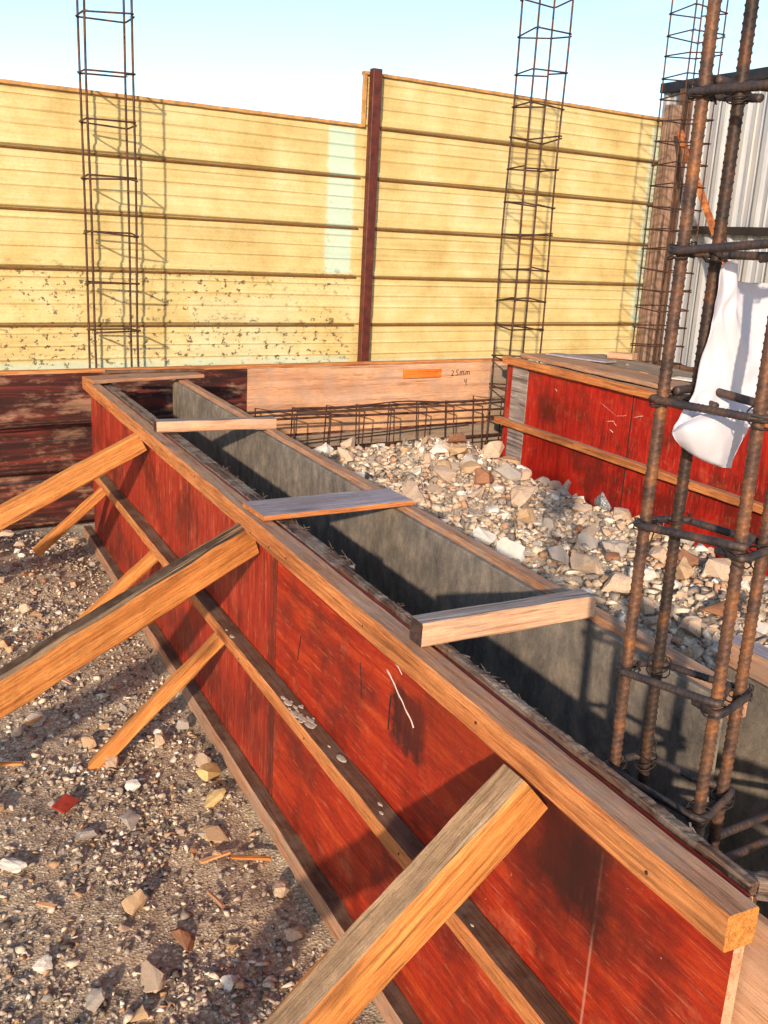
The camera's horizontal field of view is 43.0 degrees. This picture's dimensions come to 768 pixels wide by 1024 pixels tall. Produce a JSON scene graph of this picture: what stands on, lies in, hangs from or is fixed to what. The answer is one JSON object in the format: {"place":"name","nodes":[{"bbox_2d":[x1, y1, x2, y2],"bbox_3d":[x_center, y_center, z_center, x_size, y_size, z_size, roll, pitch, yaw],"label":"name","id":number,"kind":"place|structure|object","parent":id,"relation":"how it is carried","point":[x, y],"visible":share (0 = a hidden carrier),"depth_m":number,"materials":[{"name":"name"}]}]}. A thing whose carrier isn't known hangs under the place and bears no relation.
{"place":"outdoors","nodes":[
{"label":"outdoors","id":0,"kind":"place"},
{"bbox_2d":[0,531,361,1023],"bbox_3d":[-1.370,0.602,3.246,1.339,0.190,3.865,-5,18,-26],"label":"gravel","id":1,"kind":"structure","parent":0,"point":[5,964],"depth_m":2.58,"materials":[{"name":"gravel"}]},
{"bbox_2d":[0,399,480,1023],"bbox_3d":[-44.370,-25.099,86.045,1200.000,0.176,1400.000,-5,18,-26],"label":"ground","id":2,"kind":"structure","parent":0,"point":[162,925],"depth_m":2.53,"materials":[{"name":"gravel"}]},
{"bbox_2d":[0,530,13,538],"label":"stone","id":3,"kind":"object","parent":2,"relation":"on","point":[8,534],"visible":0.95,"depth_m":4.86,"materials":[{"name":"beige stone"}]},
{"bbox_2d":[0,761,23,766],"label":"wood splinter","id":4,"kind":"object","parent":2,"relation":"on","point":[13,763],"visible":1,"depth_m":2.93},
{"bbox_2d":[0,857,26,872],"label":"stone","id":5,"kind":"object","parent":2,"relation":"on","point":[13,865],"visible":1,"depth_m":2.46,"materials":[{"name":"white stone"}]},
{"bbox_2d":[10,727,23,736],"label":"stone","id":6,"kind":"object","parent":2,"relation":"on","point":[17,732],"visible":1,"depth_m":3.14,"materials":[{"name":"beige stone"}]},
{"bbox_2d":[19,602,32,613],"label":"stone","id":7,"kind":"object","parent":2,"relation":"on","point":[24,607],"visible":1,"depth_m":4.00,"materials":[{"name":"beige stone"}]},
{"bbox_2d":[27,711,46,726],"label":"stone","id":8,"kind":"object","parent":2,"relation":"on","point":[30,717],"visible":0.94,"depth_m":3.21,"materials":[{"name":"grey stone"}]},
{"bbox_2d":[32,954,52,973],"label":"stone","id":9,"kind":"object","parent":2,"relation":"on","point":[42,964],"visible":1,"depth_m":2.14,"materials":[{"name":"white stone"}]},
{"bbox_2d":[51,793,78,813],"bbox_3d":[-0.891,0.816,2.723,0.046,0.009,0.060,21,26,15],"label":"plywood chip","id":10,"kind":"object","parent":2,"relation":"on","point":[64,803],"visible":1,"depth_m":2.72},
{"bbox_2d":[0,433,146,530],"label":"brace","id":11,"kind":"object","parent":2,"relation":"on","point":[52,489],"visible":1,"depth_m":3.67,"materials":[{"name":"wood"}]},
{"bbox_2d":[74,826,99,840],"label":"stone","id":12,"kind":"object","parent":2,"relation":"on","point":[88,832],"visible":1,"depth_m":2.62,"materials":[{"name":"grey stone"}]},
{"bbox_2d":[81,736,96,749],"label":"stone","id":13,"kind":"object","parent":2,"relation":"on","point":[88,742],"visible":1,"depth_m":3.09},
{"bbox_2d":[85,987,104,1013],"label":"stone","id":14,"kind":"object","parent":2,"relation":"on","point":[95,997],"visible":1,"depth_m":2.05,"materials":[{"name":"grey stone"}]},
{"bbox_2d":[75,0,140,367],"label":"rebar column","id":15,"kind":"structure","parent":2,"relation":"on","point":[87,118],"depth_m":5.11,"materials":[{"name":"metal"}]},
{"bbox_2d":[105,756,119,766],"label":"stone","id":16,"kind":"object","parent":2,"relation":"on","point":[112,761],"visible":1,"depth_m":2.95,"materials":[{"name":"beige stone"}]},
{"bbox_2d":[74,551,157,621],"bbox_3d":[-1.071,0.362,3.646,0.572,0.044,0.049,-44,30,-9],"label":"brace","id":17,"kind":"object","parent":2,"relation":"on","point":[144,565],"visible":0.41,"depth_m":3.65,"materials":[{"name":"wood"}]},
{"bbox_2d":[0,523,258,718],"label":"brace","id":18,"kind":"object","parent":2,"relation":"on","point":[37,670],"visible":1,"depth_m":2.41,"materials":[{"name":"wood"}]},
{"bbox_2d":[119,809,139,830],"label":"stone","id":19,"kind":"object","parent":2,"relation":"on","point":[130,818],"visible":1,"depth_m":2.70,"materials":[{"name":"grey stone"}]},
{"bbox_2d":[125,779,140,791],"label":"stone","id":20,"kind":"object","parent":2,"relation":"on","point":[132,785],"visible":1,"depth_m":2.84,"materials":[{"name":"white stone"}]},
{"bbox_2d":[121,889,146,914],"bbox_3d":[-0.601,0.937,2.340,0.039,0.054,0.056,12,18,27],"label":"stone","id":21,"kind":"object","parent":2,"relation":"on","point":[134,903],"visible":1,"depth_m":2.33,"materials":[{"name":"stone"}]},
{"bbox_2d":[130,1005,149,1022],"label":"stone","id":22,"kind":"object","parent":2,"relation":"on","point":[142,1012],"visible":1,"depth_m":2.02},
{"bbox_2d":[140,960,163,992],"bbox_3d":[-0.509,1.018,2.129,0.051,0.035,0.113,-18,11,-24],"label":"stone","id":23,"kind":"object","parent":2,"relation":"on","point":[151,975],"visible":1,"depth_m":2.12,"materials":[{"name":"beige stone"}]},
{"bbox_2d":[88,632,224,769],"bbox_3d":[-0.693,0.582,2.975,0.045,0.566,0.052,44,2,-22],"label":"brace","id":24,"kind":"object","parent":2,"relation":"on","point":[144,715],"visible":0.96,"depth_m":2.95,"materials":[{"name":"wood"}]},
{"bbox_2d":[154,732,165,748],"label":"stone","id":25,"kind":"object","parent":2,"relation":"on","point":[159,740],"visible":1,"depth_m":3.09,"materials":[{"name":"beige stone"}]},
{"bbox_2d":[170,928,193,951],"bbox_3d":[-0.467,0.990,2.265,0.039,0.029,0.077,1,23,-45],"label":"stone","id":26,"kind":"object","parent":2,"relation":"on","point":[184,939],"visible":1,"depth_m":2.25,"materials":[{"name":"stone"}]},
{"bbox_2d":[176,718,188,730],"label":"stone","id":27,"kind":"object","parent":2,"relation":"on","point":[183,724],"visible":1,"depth_m":3.22,"materials":[{"name":"grey stone"}]},
{"bbox_2d":[195,753,211,766],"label":"stone","id":28,"kind":"object","parent":2,"relation":"on","point":[201,759],"visible":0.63,"depth_m":3.02,"materials":[{"name":"beige stone"}]},
{"bbox_2d":[196,762,221,781],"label":"stone","id":29,"kind":"object","parent":2,"relation":"on","point":[205,772],"visible":1,"depth_m":2.89,"materials":[{"name":"stone"}]},
{"bbox_2d":[201,825,228,842],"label":"stone","id":30,"kind":"object","parent":2,"relation":"on","point":[215,834],"visible":1,"depth_m":2.66,"materials":[{"name":"stone"}]},
{"bbox_2d":[204,788,225,807],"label":"stone","id":31,"kind":"object","parent":2,"relation":"on","point":[214,798],"visible":1,"depth_m":2.80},
{"bbox_2d":[199,850,230,863],"bbox_3d":[-0.444,0.906,2.557,0.087,0.009,0.016,-9,20,-32],"label":"wood splinter","id":32,"kind":"object","parent":2,"relation":"on","point":[213,857],"visible":1,"depth_m":2.55,"materials":[{"name":"orange wood"}]},
{"bbox_2d":[206,890,224,908],"bbox_3d":[-0.412,0.949,2.391,0.013,0.008,0.071,-13,28,-44],"label":"wood splinter","id":33,"kind":"object","parent":2,"relation":"on","point":[210,893],"visible":1,"depth_m":2.39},
{"bbox_2d":[220,974,238,992],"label":"stone","id":34,"kind":"object","parent":2,"relation":"on","point":[229,981],"visible":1,"depth_m":2.13,"materials":[{"name":"white stone"}]},
{"bbox_2d":[230,855,271,860],"bbox_3d":[-0.349,0.908,2.560,0.112,0.008,0.015,1,16,2],"label":"wood splinter","id":35,"kind":"object","parent":2,"relation":"on","point":[252,857],"visible":1,"depth_m":2.56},
{"bbox_2d":[0,396,504,525],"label":"rebar beam","id":36,"kind":"structure","parent":2,"relation":"on","point":[76,421],"depth_m":5.82,"materials":[{"name":"metal"}]},
{"bbox_2d":[0,357,525,530],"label":"plank shuttering","id":37,"kind":"object","parent":2,"relation":"on","point":[44,395],"visible":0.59,"depth_m":5.70,"materials":[{"name":"red wood"}]},
{"bbox_2d":[273,880,289,897],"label":"stone","id":38,"kind":"object","parent":2,"relation":"on","point":[281,889],"visible":1,"depth_m":2.44,"materials":[{"name":"beige stone"}]},
{"bbox_2d":[284,926,304,941],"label":"stone","id":39,"kind":"object","parent":2,"relation":"on","point":[294,933],"visible":1,"depth_m":2.29,"materials":[{"name":"beige stone"}]},
{"bbox_2d":[0,68,662,374],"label":"metal fence","id":40,"kind":"object","parent":2,"relation":"on","point":[280,238],"visible":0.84,"depth_m":6.09,"materials":[{"name":"yellow paint"}]},
{"bbox_2d":[262,764,547,1023],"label":"brace","id":41,"kind":"object","parent":2,"relation":"on","point":[374,949],"visible":1,"depth_m":1.45,"materials":[{"name":"wood"}]},
{"bbox_2d":[82,379,759,1023],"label":"beam formwork","id":42,"kind":"object","parent":2,"relation":"on","point":[364,745],"visible":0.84,"depth_m":2.07,"materials":[{"name":"red wood"}]},
{"bbox_2d":[32,487,105,555],"bbox_3d":[-1.444,0.042,4.486,0.416,0.044,0.048,-44,30,-9],"label":"brace","id":43,"kind":"object","parent":42,"relation":"attached to","point":[64,526],"visible":0.99,"depth_m":4.47,"materials":[{"name":"wood"}]},
{"bbox_2d":[82,372,203,383],"bbox_3d":[-1.174,-0.663,4.781,0.569,0.019,0.153,-9,20,-35],"label":"spreader board","id":44,"kind":"object","parent":42,"relation":"on","point":[111,378],"visible":0.97,"depth_m":4.74,"materials":[{"name":"wood"}]},
{"bbox_2d":[105,369,204,372],"bbox_3d":[-1.142,-0.707,4.878,0.490,0.018,0.027,-5,18,-24],"label":"spreader stick","id":45,"kind":"object","parent":44,"relation":"on","point":[152,370],"visible":1,"depth_m":4.86,"materials":[{"name":"wood"}]},
{"bbox_2d":[154,417,276,432],"bbox_3d":[-0.635,-0.332,3.686,0.458,0.044,0.058,-4,17,-24],"label":"spreader batten","id":46,"kind":"object","parent":42,"relation":"on","point":[211,424],"visible":1,"depth_m":3.66,"materials":[{"name":"brown wood"}]},
{"bbox_2d":[243,488,413,520],"bbox_3d":[-0.152,-0.023,2.723,0.456,0.017,0.157,-6,18,-28],"label":"spreader board","id":47,"kind":"object","parent":42,"relation":"on","point":[308,506],"visible":1,"depth_m":2.69,"materials":[{"name":"grey wood"}]},
{"bbox_2d":[409,589,595,646],"bbox_3d":[0.242,0.207,1.929,0.413,0.050,0.048,-6,18,-28],"label":"spreader batten","id":48,"kind":"object","parent":42,"relation":"on","point":[442,627],"visible":1,"depth_m":1.90,"materials":[{"name":"brown wood"}]},
{"bbox_2d":[603,0,767,849],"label":"rebar column","id":49,"kind":"structure","parent":42,"relation":"on","point":[737,91],"depth_m":1.33,"materials":[{"name":"metal"}]},
{"bbox_2d":[672,261,767,467],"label":"paper sheet","id":50,"kind":"object","parent":49,"relation":"attached to","point":[731,357],"visible":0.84,"depth_m":1.34,"materials":[{"name":"white"}]},
{"bbox_2d":[702,810,767,841],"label":"ribbed bar","id":51,"kind":"object","parent":42,"relation":"attached to","point":[745,824],"visible":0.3,"depth_m":1.56,"materials":[{"name":"metal"}]},
{"bbox_2d":[724,836,767,860],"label":"ribbed bar","id":52,"kind":"object","parent":42,"relation":"attached to","point":[746,849],"visible":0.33,"depth_m":1.51,"materials":[{"name":"metal"}]},
{"bbox_2d":[728,869,767,901],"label":"broken timber","id":53,"kind":"object","parent":42,"relation":"on","point":[761,876],"visible":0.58,"depth_m":1.21,"materials":[{"name":"wood"}]},
{"bbox_2d":[484,0,573,456],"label":"rebar column","id":54,"kind":"structure","parent":2,"relation":"on","point":[539,170],"depth_m":6.01,"materials":[{"name":"metal"}]},
{"bbox_2d":[321,436,767,671],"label":"rubble bed","id":55,"kind":"object","parent":2,"relation":"on","point":[620,606],"visible":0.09,"depth_m":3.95,"materials":[{"name":"stone"}]},
{"bbox_2d":[313,443,333,454],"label":"stone","id":56,"kind":"object","parent":55,"relation":"on","point":[326,448],"visible":0.79,"depth_m":5.47,"materials":[{"name":"white stone"}]},
{"bbox_2d":[337,447,355,461],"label":"stone","id":57,"kind":"object","parent":55,"relation":"on","point":[347,455],"visible":0.94,"depth_m":5.33,"materials":[{"name":"beige stone"}]},
{"bbox_2d":[340,436,355,448],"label":"stone","id":58,"kind":"object","parent":55,"relation":"on","point":[348,443],"visible":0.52,"depth_m":5.57,"materials":[{"name":"beige stone"}]},
{"bbox_2d":[402,484,424,504],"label":"stone","id":59,"kind":"object","parent":55,"relation":"on","point":[413,492],"visible":0.8,"depth_m":4.54,"materials":[{"name":"beige stone"}]},
{"bbox_2d":[426,484,442,494],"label":"stone","id":60,"kind":"object","parent":55,"relation":"on","point":[434,488],"visible":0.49,"depth_m":4.82,"materials":[{"name":"beige stone"}]},
{"bbox_2d":[430,443,447,454],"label":"stone","id":61,"kind":"object","parent":55,"relation":"on","point":[437,448],"visible":0.98,"depth_m":5.36,"materials":[{"name":"white stone"}]},
{"bbox_2d":[433,465,456,483],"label":"stone","id":62,"kind":"object","parent":55,"relation":"on","point":[446,474],"visible":0.94,"depth_m":5.01,"materials":[{"name":"beige stone"}]},
{"bbox_2d":[447,433,466,443],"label":"stone","id":63,"kind":"object","parent":55,"relation":"on","point":[456,438],"visible":0.95,"depth_m":5.58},
{"bbox_2d":[449,443,467,455],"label":"stone","id":64,"kind":"object","parent":55,"relation":"on","point":[462,448],"visible":1,"depth_m":5.36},
{"bbox_2d":[459,452,477,464],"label":"stone","id":65,"kind":"object","parent":55,"relation":"on","point":[469,457],"visible":0.59,"depth_m":5.22,"materials":[{"name":"grey stone"}]},
{"bbox_2d":[460,461,482,473],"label":"stone","id":66,"kind":"object","parent":55,"relation":"on","point":[470,467],"visible":0.88,"depth_m":5.12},
{"bbox_2d":[467,486,484,498],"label":"stone","id":67,"kind":"object","parent":55,"relation":"on","point":[477,493],"visible":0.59,"depth_m":4.68,"materials":[{"name":"beige stone"}]},
{"bbox_2d":[469,526,496,545],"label":"stone","id":68,"kind":"object","parent":55,"relation":"on","point":[486,538],"visible":0.7,"depth_m":4.00,"materials":[{"name":"white stone"}]},
{"bbox_2d":[474,468,494,485],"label":"stone","id":69,"kind":"object","parent":55,"relation":"on","point":[483,477],"visible":0.98,"depth_m":4.96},
{"bbox_2d":[480,441,504,457],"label":"stone","id":70,"kind":"object","parent":55,"relation":"on","point":[492,449],"visible":1,"depth_m":5.42,"materials":[{"name":"beige stone"}]},
{"bbox_2d":[496,463,521,481],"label":"stone","id":71,"kind":"object","parent":55,"relation":"on","point":[506,471],"visible":0.93,"depth_m":5.10,"materials":[{"name":"grey stone"}]},
{"bbox_2d":[495,537,524,562],"bbox_3d":[0.489,0.161,3.813,0.134,0.098,0.094,9,17,21],"label":"stone","id":72,"kind":"object","parent":55,"relation":"on","point":[508,548],"visible":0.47,"depth_m":3.80,"materials":[{"name":"white stone"}]},
{"bbox_2d":[501,456,520,464],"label":"stone","id":73,"kind":"object","parent":55,"relation":"on","point":[510,459],"visible":0.29,"depth_m":5.74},
{"bbox_2d":[511,485,535,506],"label":"stone","id":74,"kind":"object","parent":55,"relation":"on","point":[521,495],"visible":1,"depth_m":4.59,"materials":[{"name":"beige stone"}]},
{"bbox_2d":[516,506,536,523],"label":"stone","id":75,"kind":"object","parent":55,"relation":"on","point":[526,515],"visible":0.75,"depth_m":4.28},
{"bbox_2d":[541,517,555,531],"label":"stone","id":76,"kind":"object","parent":55,"relation":"on","point":[548,523],"visible":0.88,"depth_m":4.21,"materials":[{"name":"grey stone"}]},
{"bbox_2d":[547,545,569,562],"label":"stone","id":77,"kind":"object","parent":55,"relation":"on","point":[558,553],"visible":0.99,"depth_m":3.77,"materials":[{"name":"grey stone"}]},
{"bbox_2d":[572,502,591,512],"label":"stone","id":78,"kind":"object","parent":55,"relation":"on","point":[580,507],"visible":0.81,"depth_m":4.56,"materials":[{"name":"beige stone"}]},
{"bbox_2d":[570,552,602,575],"bbox_3d":[0.774,0.195,3.681,0.140,0.079,0.106,22,12,-1],"label":"stone","id":79,"kind":"object","parent":55,"relation":"on","point":[586,563],"visible":0.94,"depth_m":3.65,"materials":[{"name":"beige stone"}]},
{"bbox_2d":[575,532,598,550],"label":"stone","id":80,"kind":"object","parent":55,"relation":"on","point":[590,541],"visible":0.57,"depth_m":4.11,"materials":[{"name":"grey stone"}]},
{"bbox_2d":[580,524,597,535],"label":"stone","id":81,"kind":"object","parent":55,"relation":"on","point":[592,530],"visible":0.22,"depth_m":4.28,"materials":[{"name":"beige stone"}]},
{"bbox_2d":[594,492,611,511],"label":"stone","id":82,"kind":"object","parent":55,"relation":"on","point":[600,500],"visible":0.79,"depth_m":4.72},
{"bbox_2d":[605,552,620,561],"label":"stone","id":83,"kind":"object","parent":55,"relation":"on","point":[609,556],"visible":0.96,"depth_m":3.85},
{"bbox_2d":[602,539,628,555],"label":"stone","id":84,"kind":"object","parent":55,"relation":"on","point":[618,546],"visible":0.86,"depth_m":3.98,"materials":[{"name":"grey stone"}]},
{"bbox_2d":[601,572,631,593],"bbox_3d":[0.841,0.253,3.495,0.118,0.075,0.101,6,16,11],"label":"stone","id":85,"kind":"object","parent":55,"relation":"on","point":[618,582],"visible":0.83,"depth_m":3.45,"materials":[{"name":"beige stone"}]},
{"bbox_2d":[613,507,631,520],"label":"stone","id":86,"kind":"object","parent":55,"relation":"on","point":[621,513],"visible":0.81,"depth_m":4.50,"materials":[{"name":"beige stone"}]},
{"bbox_2d":[628,567,656,581],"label":"stone","id":87,"kind":"object","parent":55,"relation":"on","point":[650,575],"visible":0.52,"depth_m":3.61,"materials":[{"name":"white stone"}]},
{"bbox_2d":[639,596,654,615],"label":"stone","id":88,"kind":"object","parent":55,"relation":"on","point":[647,607],"visible":0.77,"depth_m":3.32,"materials":[{"name":"beige stone"}]},
{"bbox_2d":[646,615,658,625],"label":"stone","id":89,"kind":"object","parent":55,"relation":"on","point":[652,621],"visible":0.45,"depth_m":3.23,"materials":[{"name":"beige stone"}]},
{"bbox_2d":[648,545,666,563],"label":"stone","id":90,"kind":"object","parent":55,"relation":"on","point":[658,552],"visible":0.69,"depth_m":3.94,"materials":[{"name":"beige stone"}]},
{"bbox_2d":[675,556,694,579],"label":"stone","id":91,"kind":"object","parent":55,"relation":"on","point":[684,569],"visible":0.73,"depth_m":3.67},
{"bbox_2d":[678,549,699,566],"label":"stone","id":92,"kind":"object","parent":55,"relation":"on","point":[692,559],"visible":0.57,"depth_m":3.93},
{"bbox_2d":[678,615,700,637],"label":"stone","id":93,"kind":"object","parent":55,"relation":"on","point":[690,625],"visible":1,"depth_m":3.19,"materials":[{"name":"beige stone"}]},
{"bbox_2d":[703,558,730,580],"bbox_3d":[1.300,0.228,3.793,0.101,0.079,0.117,-6,28,-26],"label":"stone","id":94,"kind":"object","parent":55,"relation":"on","point":[717,568],"visible":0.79,"depth_m":3.77,"materials":[{"name":"beige stone"}]},
{"bbox_2d":[702,600,737,616],"bbox_3d":[1.163,0.319,3.337,0.090,0.074,0.112,-11,21,-42],"label":"stone","id":95,"kind":"object","parent":55,"relation":"on","point":[717,608],"visible":0.46,"depth_m":3.32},
{"bbox_2d":[756,620,767,634],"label":"stone","id":96,"kind":"object","parent":55,"relation":"on","point":[762,628],"visible":0.52,"depth_m":3.24,"materials":[{"name":"white stone"}]},
{"bbox_2d":[494,355,767,575],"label":"beam formwork","id":97,"kind":"object","parent":2,"relation":"on","point":[587,435],"visible":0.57,"depth_m":5.30,"materials":[{"name":"red wood"}]},
{"bbox_2d":[572,354,692,382],"bbox_3d":[2.037,-0.526,4.715,0.345,0.029,3.550,-5,18,-26],"label":"walk plank","id":98,"kind":"object","parent":97,"relation":"on","point":[638,366],"visible":0.27,"depth_m":5.73,"materials":[{"name":"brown wood"}]},
{"bbox_2d":[521,353,767,413],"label":"walk plank","id":99,"kind":"object","parent":97,"relation":"on","point":[634,377],"visible":0.64,"depth_m":5.43,"materials":[{"name":"wood"}]},
{"bbox_2d":[546,353,615,362],"bbox_3d":[1.184,-0.930,5.871,0.424,0.013,0.122,17,21,42],"label":"thin board","id":100,"kind":"object","parent":99,"relation":"on","point":[592,359],"visible":1,"depth_m":5.84,"materials":[{"name":"grey wood"}]},
{"bbox_2d":[635,104,681,363],"bbox_3d":[2.107,-1.768,7.661,0.114,2.660,0.095,-7,19,-32],"label":"timber post","id":101,"kind":"object","parent":2,"relation":"on","point":[660,218],"visible":0.59,"depth_m":7.52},
{"bbox_2d":[676,129,727,265],"bbox_3d":[2.320,-2.243,7.061,0.049,1.243,0.039,-2,-18,-33],"label":"diagonal strut","id":102,"kind":"object","parent":101,"relation":"attached to","point":[709,217],"visible":0.41,"depth_m":7.05,"materials":[{"name":"wood"}]},
{"bbox_2d":[653,88,693,363],"bbox_3d":[2.236,-1.866,7.777,0.085,2.800,0.085,-7,19,-32],"label":"timber post","id":103,"kind":"object","parent":2,"relation":"on","point":[678,176],"visible":0.28,"depth_m":7.62,"materials":[{"name":"wood"}]},
{"bbox_2d":[630,0,728,369],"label":"rebar column","id":104,"kind":"structure","parent":2,"relation":"on","point":[661,99],"depth_m":6.39,"materials":[{"name":"metal"}]},
{"bbox_2d":[654,67,767,372],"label":"cladding wall","id":105,"kind":"structure","parent":2,"relation":"on","point":[748,216],"depth_m":7.12,"materials":[{"name":"metal"}]},
{"bbox_2d":[704,634,767,918],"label":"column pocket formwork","id":106,"kind":"object","parent":2,"relation":"on","point":[749,779],"depth_m":1.86,"materials":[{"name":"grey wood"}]},
{"bbox_2d":[731,913,767,1023],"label":"shutter panel","id":107,"kind":"object","parent":2,"relation":"on","point":[751,1003],"visible":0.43,"depth_m":1.20,"materials":[{"name":"brown wood"}]},
{"bbox_2d":[0,0,767,123],"label":"sky","id":108,"kind":"structure","parent":0,"point":[307,58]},
{"bbox_2d":[607,352,636,359],"bbox_3d":[1.480,-0.972,6.058,0.161,0.038,0.083,11,18,32],"label":"timber block","id":109,"kind":"object","parent":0,"point":[625,356],"depth_m":6.03,"materials":[{"name":"beige wood"}]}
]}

